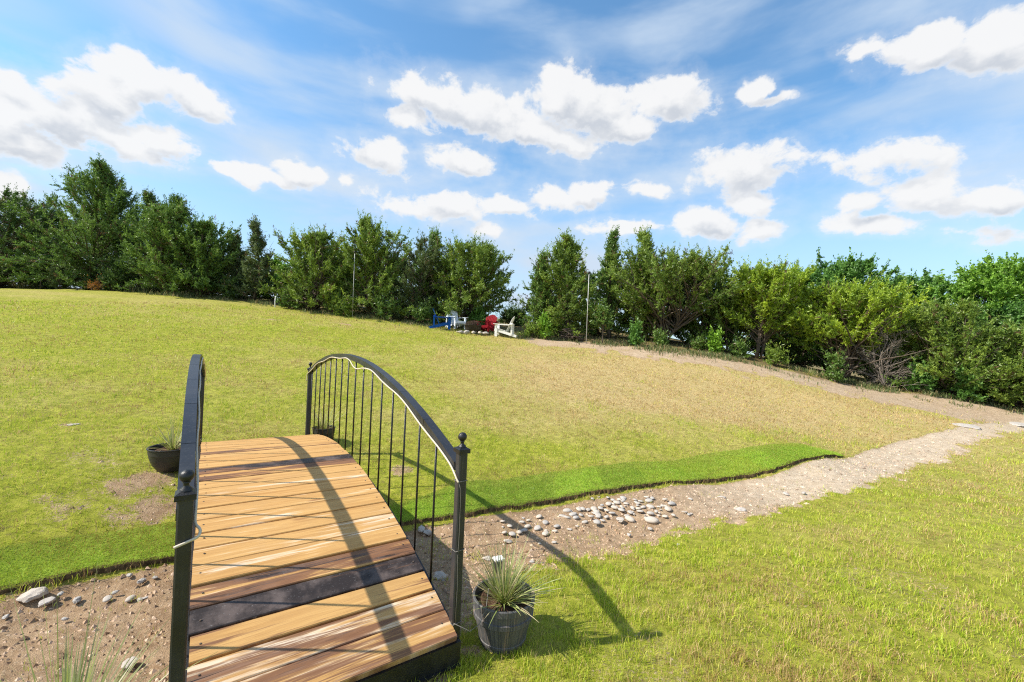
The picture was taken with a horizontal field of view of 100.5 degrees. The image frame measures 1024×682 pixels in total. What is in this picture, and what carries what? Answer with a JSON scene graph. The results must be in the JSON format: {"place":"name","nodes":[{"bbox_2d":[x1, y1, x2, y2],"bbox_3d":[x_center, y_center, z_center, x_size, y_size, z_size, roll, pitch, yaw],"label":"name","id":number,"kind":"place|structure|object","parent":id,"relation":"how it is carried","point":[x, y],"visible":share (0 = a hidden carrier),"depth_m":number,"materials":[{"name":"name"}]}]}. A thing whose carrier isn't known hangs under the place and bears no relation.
{"place":"outdoors","nodes":[
{"label":"outdoors","id":0,"kind":"place"},
{"bbox_2d":[0,288,1023,681],"bbox_3d":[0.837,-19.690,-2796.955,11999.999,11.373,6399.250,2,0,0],"label":"lawn","id":1,"kind":"structure","parent":0,"point":[42,504],"depth_m":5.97,"materials":[{"name":"green plant"}]},
{"bbox_2d":[83,274,105,289],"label":"shrub","id":2,"kind":"object","parent":1,"relation":"on","point":[96,285],"visible":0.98,"depth_m":21.14,"materials":[{"name":"orange plant"}]},
{"bbox_2d":[97,266,133,290],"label":"shrub","id":3,"kind":"object","parent":1,"relation":"on","point":[111,279],"visible":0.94,"depth_m":21.56,"materials":[{"name":"green plant"}]},
{"bbox_2d":[146,441,180,471],"bbox_3d":[-3.677,1.261,4.609,0.439,0.250,0.439,2,-1,39],"label":"plant pot","id":4,"kind":"object","parent":1,"relation":"on","point":[161,460],"visible":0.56,"depth_m":4.45,"materials":[{"name":"plastic"}]},
{"bbox_2d":[139,410,206,449],"bbox_3d":[-3.675,0.939,4.585,0.591,0.476,0.622,2,0,0],"label":"spiky grass plant","id":5,"kind":"object","parent":4,"relation":"on","point":[172,444],"visible":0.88,"depth_m":4.59,"materials":[{"name":"green plant"}]},
{"bbox_2d":[216,275,249,299],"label":"shrub","id":6,"kind":"object","parent":1,"relation":"on","point":[227,290],"visible":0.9,"depth_m":21.46,"materials":[{"name":"green plant"}]},
{"bbox_2d":[272,283,307,308],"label":"shrub","id":7,"kind":"object","parent":1,"relation":"on","point":[290,303],"visible":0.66,"depth_m":20.84,"materials":[{"name":"green plant"}]},
{"bbox_2d":[312,425,335,438],"bbox_3d":[-2.659,1.329,6.008,0.306,0.230,0.306,2,-1,29],"label":"plant pot","id":8,"kind":"object","parent":1,"relation":"on","point":[330,431],"visible":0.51,"depth_m":5.92,"materials":[{"name":"plastic"}]},
{"bbox_2d":[297,405,349,428],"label":"spiky grass plant","id":9,"kind":"object","parent":8,"relation":"on","point":[320,424],"visible":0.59,"depth_m":6.01,"materials":[{"name":"green plant"}]},
{"bbox_2d":[168,354,488,681],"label":"garden bridge","id":10,"kind":"structure","parent":1,"relation":"on","point":[296,559],"depth_m":2.28,"materials":[{"name":"brown wood"}]},
{"bbox_2d":[316,285,350,313],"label":"shrub","id":11,"kind":"object","parent":1,"relation":"on","point":[330,299],"visible":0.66,"depth_m":20.22,"materials":[{"name":"green plant"}]},
{"bbox_2d":[329,295,356,316],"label":"shrub","id":12,"kind":"object","parent":1,"relation":"on","point":[346,310],"visible":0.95,"depth_m":19.95,"materials":[{"name":"green plant"}]},
{"bbox_2d":[0,443,843,594],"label":"sod strip","id":13,"kind":"object","parent":1,"relation":"on","point":[125,565],"visible":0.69,"depth_m":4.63,"materials":[{"name":"plant"}]},
{"bbox_2d":[409,297,440,323],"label":"shrub","id":14,"kind":"object","parent":1,"relation":"on","point":[421,314],"visible":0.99,"depth_m":20.38,"materials":[{"name":"green plant"}]},
{"bbox_2d":[428,309,450,328],"bbox_3d":[-3.284,-1.005,19.589,1.055,0.952,0.775,3,0,-10],"label":"adirondack chair","id":15,"kind":"object","parent":1,"relation":"on","point":[448,323],"visible":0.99,"depth_m":19.33,"materials":[{"name":"blue paint"}]},
{"bbox_2d":[446,310,467,328],"bbox_3d":[-2.720,-1.032,20.388,0.775,0.952,1.055,3,-1,-42],"label":"adirondack chair","id":16,"kind":"object","parent":1,"relation":"on","point":[455,322],"visible":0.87,"depth_m":20.38,"materials":[{"name":"white paint"}]},
{"bbox_2d":[456,321,488,334],"bbox_3d":[-1.764,-0.594,19.330,1.460,0.660,1.493,2,0,0],"label":"fire pit","id":17,"kind":"object","parent":1,"relation":"on","point":[474,327],"visible":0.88,"depth_m":19.00,"materials":[{"name":"metal"}]},
{"bbox_2d":[477,315,498,332],"bbox_3d":[-1.123,-0.797,20.000,0.775,0.952,1.055,2,-1,30],"label":"adirondack chair","id":18,"kind":"object","parent":1,"relation":"on","point":[489,322],"visible":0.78,"depth_m":20.06,"materials":[{"name":"red paint"}]},
{"bbox_2d":[473,577,534,653],"bbox_3d":[-0.052,1.585,2.444,0.359,0.275,0.359,3,0,-18],"label":"plant pot","id":19,"kind":"object","parent":1,"relation":"on","point":[507,629],"visible":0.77,"depth_m":2.32,"materials":[{"name":"grey wood"}]},
{"bbox_2d":[450,523,560,627],"bbox_3d":[-0.012,1.268,2.429,0.651,0.451,0.680,2,0,0],"label":"spiky grass plant","id":20,"kind":"object","parent":19,"relation":"on","point":[504,592],"visible":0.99,"depth_m":2.43,"materials":[{"name":"green plant"}]},
{"bbox_2d":[493,316,517,336],"bbox_3d":[-0.266,-0.645,19.191,1.055,0.952,0.775,2,0,8],"label":"adirondack chair","id":21,"kind":"object","parent":1,"relation":"on","point":[497,330],"visible":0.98,"depth_m":18.94,"materials":[{"name":"white paint"}]},
{"bbox_2d":[516,315,540,336],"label":"shrub","id":22,"kind":"object","parent":1,"relation":"on","point":[528,330],"visible":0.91,"depth_m":19.62,"materials":[{"name":"green plant"}]},
{"bbox_3d":[-1.567,1.555,1.487,0.347,0.240,0.347,3,-1,-35],"label":"plant pot","id":23,"kind":"object","parent":1,"relation":"on","visible":0},
{"bbox_2d":[0,557,216,681],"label":"spiky grass plant","id":24,"kind":"object","parent":23,"relation":"on","point":[67,676],"visible":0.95,"depth_m":1.61,"materials":[{"name":"green plant"}]},
{"bbox_2d":[0,420,1023,681],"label":"creek bed","id":25,"kind":"object","parent":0,"point":[944,442],"visible":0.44,"depth_m":4.28,"materials":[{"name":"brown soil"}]},
{"bbox_2d":[16,587,48,602],"bbox_3d":[-3.337,1.763,2.961,0.158,0.065,0.135,-3,8,-16],"label":"rough rock","id":26,"kind":"object","parent":25,"relation":"on","point":[31,594],"visible":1,"depth_m":2.94,"materials":[{"name":"stone"}]},
{"bbox_2d":[38,596,55,606],"bbox_3d":[-3.214,1.802,2.941,0.074,0.033,0.094,2,5,14],"label":"rough rock","id":27,"kind":"object","parent":25,"relation":"on","point":[46,601],"visible":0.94,"depth_m":2.93,"materials":[{"name":"stone"}]},
{"bbox_2d":[72,596,81,603],"bbox_3d":[-3.049,1.816,2.988,0.044,0.037,0.070,4,5,-21],"label":"rough rock","id":28,"kind":"object","parent":25,"relation":"on","point":[76,600],"visible":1,"depth_m":2.97,"materials":[{"name":"stone"}]},
{"bbox_2d":[102,595,112,601],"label":"river stone","id":29,"kind":"object","parent":25,"relation":"on","point":[107,598],"visible":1,"depth_m":3.02,"materials":[{"name":"grey stone"}]},
{"bbox_2d":[121,656,137,668],"bbox_3d":[-2.135,1.799,2.378,0.068,0.030,0.086,3,-2,-12],"label":"rough rock","id":30,"kind":"object","parent":25,"relation":"on","point":[129,661],"visible":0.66,"depth_m":2.37,"materials":[{"name":"stone"}]},
{"bbox_2d":[433,571,445,580],"bbox_3d":[-0.569,1.849,3.353,0.106,0.051,0.124,3,5,-21],"label":"rough rock","id":31,"kind":"object","parent":25,"relation":"on","point":[439,574],"visible":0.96,"depth_m":3.33,"materials":[{"name":"stone"}]},
{"bbox_2d":[492,555,502,572],"bbox_3d":[-0.109,1.780,3.401,0.084,0.096,0.072,3,-1,-29],"label":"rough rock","id":32,"kind":"object","parent":25,"relation":"on","point":[494,563],"visible":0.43,"depth_m":3.38,"materials":[{"name":"stone"}]},
{"bbox_2d":[645,516,658,523],"bbox_3d":[1.577,2.022,4.807,0.155,0.069,0.111,-1,5,25],"label":"river stone","id":33,"kind":"object","parent":25,"relation":"on","point":[651,520],"visible":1,"depth_m":4.77,"materials":[{"name":"grey stone"}]},
{"bbox_2d":[950,423,980,429],"bbox_3d":[12.356,2.308,11.569,0.710,0.088,0.604,5,4,-3],"label":"rough rock","id":34,"kind":"object","parent":25,"relation":"on","point":[968,426],"visible":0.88,"depth_m":11.48,"materials":[{"name":"stone"}]},
{"bbox_2d":[1009,422,1023,425],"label":"rough rock","id":35,"kind":"object","parent":25,"relation":"on","point":[1017,423],"visible":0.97,"depth_m":13.79,"materials":[{"name":"stone"}]},
{"bbox_2d":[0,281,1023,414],"bbox_3d":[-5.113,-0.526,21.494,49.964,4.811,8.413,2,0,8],"label":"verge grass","id":36,"kind":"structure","parent":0,"point":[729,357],"depth_m":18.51,"materials":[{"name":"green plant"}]},
{"bbox_2d":[0,0,1023,355],"label":"sky","id":37,"kind":"structure","parent":0,"point":[893,129],"materials":[{"name":"blue"}]},
{"bbox_2d":[27,287,1009,407],"bbox_3d":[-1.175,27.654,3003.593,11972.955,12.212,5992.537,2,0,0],"label":"woodland floor","id":38,"kind":"structure","parent":0,"point":[679,346],"depth_m":20.85,"materials":[{"name":"brown soil"}]},
{"bbox_2d":[0,209,77,287],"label":"cedar tree","id":39,"kind":"object","parent":38,"relation":"on","point":[3,227],"visible":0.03,"depth_m":25.85,"materials":[{"name":"green plant"}]},
{"bbox_2d":[16,264,70,287],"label":"shrub","id":40,"kind":"object","parent":38,"relation":"on","point":[38,283],"visible":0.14,"depth_m":24.57,"materials":[{"name":"green plant"}]},
{"bbox_2d":[0,182,87,287],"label":"cedar tree","id":41,"kind":"object","parent":38,"relation":"on","point":[9,231],"visible":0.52,"depth_m":23.10,"materials":[{"name":"green plant"}]},
{"bbox_2d":[41,257,77,288],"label":"shrub","id":42,"kind":"object","parent":38,"relation":"on","point":[52,276],"visible":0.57,"depth_m":21.72,"materials":[{"name":"green plant"}]},
{"bbox_2d":[20,210,121,283],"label":"cedar tree","id":43,"kind":"object","parent":38,"relation":"on","point":[56,226],"visible":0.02,"depth_m":26.01,"materials":[{"name":"green plant"}]},
{"bbox_2d":[0,153,155,290],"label":"cedar tree","id":44,"kind":"object","parent":38,"relation":"on","point":[107,197],"visible":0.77,"depth_m":22.37,"materials":[{"name":"green plant"}]},
{"bbox_2d":[47,185,189,290],"bbox_3d":[-20.391,-5.575,23.332,5.566,5.877,4.840,2,0,0],"label":"cedar tree","id":45,"kind":"object","parent":38,"relation":"on","point":[151,197],"visible":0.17,"depth_m":22.56,"materials":[{"name":"green plant"}]},
{"bbox_2d":[102,188,223,294],"bbox_3d":[-17.167,-5.092,21.958,5.592,5.574,4.691,2,0,0],"label":"cedar tree","id":46,"kind":"object","parent":38,"relation":"on","point":[179,211],"visible":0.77,"depth_m":21.04,"materials":[{"name":"green plant"}]},
{"bbox_2d":[133,212,243,295],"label":"cedar tree","id":47,"kind":"object","parent":38,"relation":"on","point":[207,230],"visible":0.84,"depth_m":21.38,"materials":[{"name":"green plant"}]},
{"bbox_2d":[213,227,253,297],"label":"cedar tree","id":48,"kind":"object","parent":38,"relation":"on","point":[232,271],"visible":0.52,"depth_m":22.74,"materials":[{"name":"green plant"}]},
{"bbox_2d":[228,213,279,300],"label":"cedar tree","id":49,"kind":"object","parent":38,"relation":"on","point":[259,269],"visible":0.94,"depth_m":21.58,"materials":[{"name":"green plant"}]},
{"bbox_2d":[239,272,276,299],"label":"shrub","id":50,"kind":"object","parent":38,"relation":"on","point":[249,294],"visible":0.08,"depth_m":24.05,"materials":[{"name":"green plant"}]},
{"bbox_2d":[252,253,303,300],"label":"oak tree","id":51,"kind":"object","parent":38,"relation":"on","point":[278,262],"visible":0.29,"depth_m":24.04,"materials":[{"name":"green plant"}]},
{"bbox_2d":[260,267,298,298],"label":"shrub","id":52,"kind":"object","parent":38,"relation":"on","point":[276,288],"visible":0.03,"depth_m":24.57,"materials":[{"name":"green plant"}]},
{"bbox_2d":[254,223,362,310],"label":"cedar tree","id":53,"kind":"object","parent":38,"relation":"on","point":[309,247],"visible":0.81,"depth_m":20.58,"materials":[{"name":"green plant"}]},
{"bbox_2d":[326,209,419,316],"bbox_3d":[-6.818,-3.821,21.083,4.918,5.270,4.602,2,0,0],"label":"cedar tree","id":54,"kind":"object","parent":38,"relation":"on","point":[368,240],"visible":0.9,"depth_m":20.64,"materials":[{"name":"green plant"}]},
{"bbox_2d":[371,290,397,319],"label":"shrub","id":55,"kind":"object","parent":38,"relation":"on","point":[380,304],"visible":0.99,"depth_m":20.02,"materials":[{"name":"green plant"}]},
{"bbox_2d":[375,274,415,303],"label":"shrub","id":56,"kind":"object","parent":38,"relation":"on","point":[393,288],"visible":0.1,"depth_m":23.75,"materials":[{"name":"green plant"}]},
{"bbox_2d":[359,251,432,301],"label":"cedar tree","id":57,"kind":"object","parent":38,"relation":"on","point":[397,277],"visible":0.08,"depth_m":25.59,"materials":[{"name":"green plant"}]},
{"bbox_2d":[365,227,453,318],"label":"cedar tree","id":58,"kind":"object","parent":38,"relation":"on","point":[405,288],"visible":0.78,"depth_m":21.55,"materials":[{"name":"green plant"}]},
{"bbox_2d":[404,223,458,319],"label":"cedar tree","id":59,"kind":"object","parent":38,"relation":"on","point":[417,267],"visible":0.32,"depth_m":22.36,"materials":[{"name":"green plant"}]},
{"bbox_2d":[458,303,489,324],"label":"shrub","id":60,"kind":"object","parent":38,"relation":"on","point":[479,313],"visible":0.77,"depth_m":21.73,"materials":[{"name":"green plant"}]},
{"bbox_2d":[426,228,523,325],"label":"cedar tree","id":61,"kind":"object","parent":38,"relation":"on","point":[483,262],"visible":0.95,"depth_m":21.47,"materials":[{"name":"green plant"}]},
{"bbox_2d":[495,302,532,325],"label":"cedar tree","id":62,"kind":"object","parent":38,"relation":"on","point":[511,312],"visible":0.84,"depth_m":24.95,"materials":[{"name":"green plant"}]},
{"bbox_2d":[516,247,556,328],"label":"cedar tree","id":63,"kind":"object","parent":38,"relation":"on","point":[539,294],"visible":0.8,"depth_m":20.60,"materials":[{"name":"green plant"}]},
{"bbox_2d":[535,309,559,338],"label":"shrub","id":64,"kind":"object","parent":38,"relation":"on","point":[546,326],"visible":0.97,"depth_m":19.44,"materials":[{"name":"green plant"}]},
{"bbox_2d":[518,227,609,335],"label":"cedar tree","id":65,"kind":"object","parent":38,"relation":"on","point":[568,277],"visible":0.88,"depth_m":20.38,"materials":[{"name":"green plant"}]},
{"bbox_2d":[559,327,584,340],"bbox_3d":[2.730,-0.330,19.693,1.092,0.646,1.139,2,-1,35],"label":"brush pile","id":66,"kind":"object","parent":38,"relation":"on","point":[568,335],"visible":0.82,"depth_m":19.61,"materials":[{"name":"brown plant"}]},
{"bbox_2d":[566,265,619,329],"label":"cedar tree","id":67,"kind":"object","parent":38,"relation":"on","point":[594,276],"visible":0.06,"depth_m":26.50,"materials":[{"name":"green plant"}]},
{"bbox_2d":[579,303,612,334],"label":"shrub","id":68,"kind":"object","parent":38,"relation":"on","point":[597,331],"visible":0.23,"depth_m":22.15,"materials":[{"name":"green plant"}]},
{"bbox_2d":[582,225,634,337],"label":"cedar tree","id":69,"kind":"object","parent":38,"relation":"on","point":[612,238],"visible":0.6,"depth_m":21.38,"materials":[{"name":"green plant"}]},
{"bbox_2d":[617,307,645,332],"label":"shrub","id":70,"kind":"object","parent":38,"relation":"on","point":[624,323],"visible":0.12,"depth_m":22.30,"materials":[{"name":"green plant"}]},
{"bbox_2d":[627,313,644,345],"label":"shrub","id":71,"kind":"object","parent":38,"relation":"on","point":[634,338],"visible":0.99,"depth_m":18.76,"materials":[{"name":"green plant"}]},
{"bbox_2d":[613,225,670,339],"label":"cedar tree","id":72,"kind":"object","parent":38,"relation":"on","point":[642,311],"visible":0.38,"depth_m":20.51,"materials":[{"name":"green plant"}]},
{"bbox_2d":[652,322,672,346],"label":"shrub","id":73,"kind":"object","parent":38,"relation":"on","point":[658,338],"visible":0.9,"depth_m":18.75,"materials":[{"name":"green plant"}]},
{"bbox_2d":[591,231,758,341],"bbox_3d":[7.381,-2.366,20.945,7.085,5.065,6.768,2,0,0],"label":"cedar tree","id":74,"kind":"object","parent":38,"relation":"on","point":[673,278],"visible":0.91,"depth_m":19.47,"materials":[{"name":"green plant"}]},
{"bbox_2d":[667,313,708,343],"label":"shrub","id":75,"kind":"object","parent":38,"relation":"on","point":[675,333],"visible":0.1,"depth_m":21.89,"materials":[{"name":"green plant"}]},
{"bbox_2d":[688,330,709,349],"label":"shrub","id":76,"kind":"object","parent":38,"relation":"on","point":[699,343],"visible":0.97,"depth_m":18.98,"materials":[{"name":"green plant"}]},
{"bbox_2d":[670,265,744,344],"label":"cedar tree","id":77,"kind":"object","parent":38,"relation":"on","point":[693,326],"visible":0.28,"depth_m":20.83,"materials":[{"name":"green plant"}]},
{"bbox_2d":[706,325,727,352],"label":"shrub","id":78,"kind":"object","parent":38,"relation":"on","point":[714,343],"visible":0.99,"depth_m":18.48,"materials":[{"name":"green plant"}]},
{"bbox_2d":[698,279,756,351],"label":"cedar tree","id":79,"kind":"object","parent":38,"relation":"on","point":[720,320],"visible":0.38,"depth_m":19.98,"materials":[{"name":"green plant"}]},
{"bbox_2d":[725,332,755,357],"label":"shrub","id":80,"kind":"object","parent":38,"relation":"on","point":[737,347],"visible":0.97,"depth_m":18.46,"materials":[{"name":"green plant"}]},
{"bbox_2d":[723,321,772,351],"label":"shrub","id":81,"kind":"object","parent":38,"relation":"on","point":[746,340],"visible":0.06,"depth_m":21.17,"materials":[{"name":"green plant"}]},
{"bbox_2d":[701,254,837,358],"bbox_3d":[11.598,-1.480,19.588,4.872,4.688,4.724,3,-1,-21],"label":"oak tree","id":82,"kind":"object","parent":38,"relation":"on","point":[782,297],"visible":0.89,"depth_m":18.43,"materials":[{"name":"green plant"}]},
{"bbox_2d":[759,339,795,365],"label":"shrub","id":83,"kind":"object","parent":38,"relation":"on","point":[775,355],"visible":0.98,"depth_m":17.88,"materials":[{"name":"green plant"}]},
{"bbox_2d":[755,329,811,363],"bbox_3d":[13.128,0.158,20.533,2.263,1.888,2.637,2,-1,44],"label":"shrub","id":84,"kind":"object","parent":38,"relation":"on","point":[791,348],"visible":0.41,"depth_m":20.34,"materials":[{"name":"green plant"}]},
{"bbox_2d":[751,287,832,365],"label":"cedar tree","id":85,"kind":"object","parent":38,"relation":"on","point":[796,351],"visible":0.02,"depth_m":22.18,"materials":[{"name":"green plant"}]},
{"bbox_2d":[750,266,835,366],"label":"oak tree","id":86,"kind":"object","parent":38,"relation":"on","point":[812,279],"visible":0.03,"depth_m":23.52,"materials":[{"name":"green plant"}]},
{"bbox_2d":[771,262,821,362],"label":"oak tree","id":87,"kind":"object","parent":38,"relation":"on","point":[806,299],"depth_m":22.71,"materials":[{"name":"green plant"}]},
{"bbox_2d":[777,322,838,367],"bbox_3d":[14.264,0.114,20.541,2.661,2.434,2.458,2,-1,43],"label":"shrub","id":88,"kind":"object","parent":38,"relation":"on","point":[817,362],"visible":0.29,"depth_m":20.49,"materials":[{"name":"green plant"}]},
{"bbox_2d":[760,246,906,373],"bbox_3d":[18.201,-1.636,24.494,9.473,6.977,7.767,3,-1,-42],"label":"oak tree","id":89,"kind":"object","parent":38,"relation":"on","point":[851,268],"visible":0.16,"depth_m":22.50,"materials":[{"name":"green plant"}]},
{"bbox_2d":[775,269,941,378],"bbox_3d":[14.336,-0.637,17.857,5.545,4.570,5.625,2,0,0],"label":"cedar tree","id":90,"kind":"object","parent":38,"relation":"on","point":[860,310],"visible":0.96,"depth_m":17.25,"materials":[{"name":"green plant"}]},
{"bbox_2d":[832,306,912,378],"bbox_3d":[17.944,-0.140,20.797,4.737,4.170,4.514,2,0,0],"label":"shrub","id":91,"kind":"object","parent":38,"relation":"on","point":[861,367],"visible":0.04,"depth_m":20.52,"materials":[{"name":"green plant"}]},
{"bbox_2d":[844,322,929,389],"bbox_3d":[14.869,0.588,17.187,2.595,3.142,2.841,2,0,0],"label":"shrub","id":92,"kind":"object","parent":38,"relation":"on","point":[881,379],"visible":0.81,"depth_m":17.02,"materials":[{"name":"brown plant"}]},
{"bbox_2d":[853,267,955,384],"bbox_3d":[21.640,-0.737,24.104,7.386,6.841,5.852,2,-1,37],"label":"oak tree","id":93,"kind":"object","parent":38,"relation":"on","point":[916,280],"visible":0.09,"depth_m":22.96,"materials":[{"name":"green plant"}]},
{"bbox_2d":[896,354,942,390],"bbox_3d":[15.970,1.255,16.768,1.284,1.517,1.379,2,0,0],"label":"shrub","id":94,"kind":"object","parent":38,"relation":"on","point":[925,379],"visible":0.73,"depth_m":16.55,"materials":[{"name":"green plant"}]},
{"bbox_2d":[906,269,954,302],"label":"oak tree","id":95,"kind":"object","parent":38,"relation":"on","point":[931,278],"visible":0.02,"depth_m":24.47,"materials":[{"name":"green plant"}]},
{"bbox_2d":[863,293,1023,400],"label":"cedar tree","id":96,"kind":"object","parent":38,"relation":"on","point":[935,325],"visible":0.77,"depth_m":16.24,"materials":[{"name":"green plant"}]},
{"bbox_2d":[900,249,1023,370],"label":"oak tree","id":97,"kind":"object","parent":38,"relation":"on","point":[995,283],"visible":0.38,"depth_m":20.58,"materials":[{"name":"green plant"}]},
{"bbox_2d":[953,295,1023,392],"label":"oak tree","id":98,"kind":"object","parent":38,"relation":"on","point":[1014,311],"visible":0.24,"depth_m":19.02,"materials":[{"name":"green plant"}]},
{"bbox_2d":[958,319,1023,408],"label":"cedar tree","id":99,"kind":"object","parent":38,"relation":"on","point":[1002,396],"visible":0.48,"depth_m":15.72,"materials":[{"name":"green plant"}]},
{"bbox_2d":[974,308,1018,399],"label":"cedar tree","id":100,"kind":"object","parent":38,"relation":"on","point":[996,323],"visible":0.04,"depth_m":19.27,"materials":[{"name":"green plant"}]},
{"bbox_2d":[525,338,1023,424],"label":"dirt path","id":101,"kind":"structure","parent":0,"point":[991,414],"depth_m":15.70,"materials":[{"name":"beige soil"}]},
{"bbox_2d":[586,272,591,343],"bbox_3d":[3.416,-1.387,19.013,0.184,3.428,0.100,2,0,0],"label":"pole","id":102,"kind":"object","parent":101,"relation":"on","point":[587,307],"visible":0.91,"depth_m":19.00,"materials":[{"name":"grey metal"}]},
{"bbox_2d":[587,297,615,342],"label":"sapling","id":103,"kind":"object","parent":101,"relation":"on","point":[603,314],"visible":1,"depth_m":19.00,"materials":[{"name":"green plant"}]},
{"bbox_2d":[819,343,848,382],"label":"shrub","id":104,"kind":"object","parent":101,"relation":"on","point":[836,362],"visible":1,"depth_m":16.96,"materials":[{"name":"green plant"}]},
{"bbox_2d":[949,356,995,401],"bbox_3d":[17.080,1.449,15.961,1.194,1.720,1.037,2,-1,25],"label":"shrub","id":105,"kind":"object","parent":101,"relation":"on","point":[969,392],"visible":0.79,"depth_m":15.91,"materials":[{"name":"green plant"}]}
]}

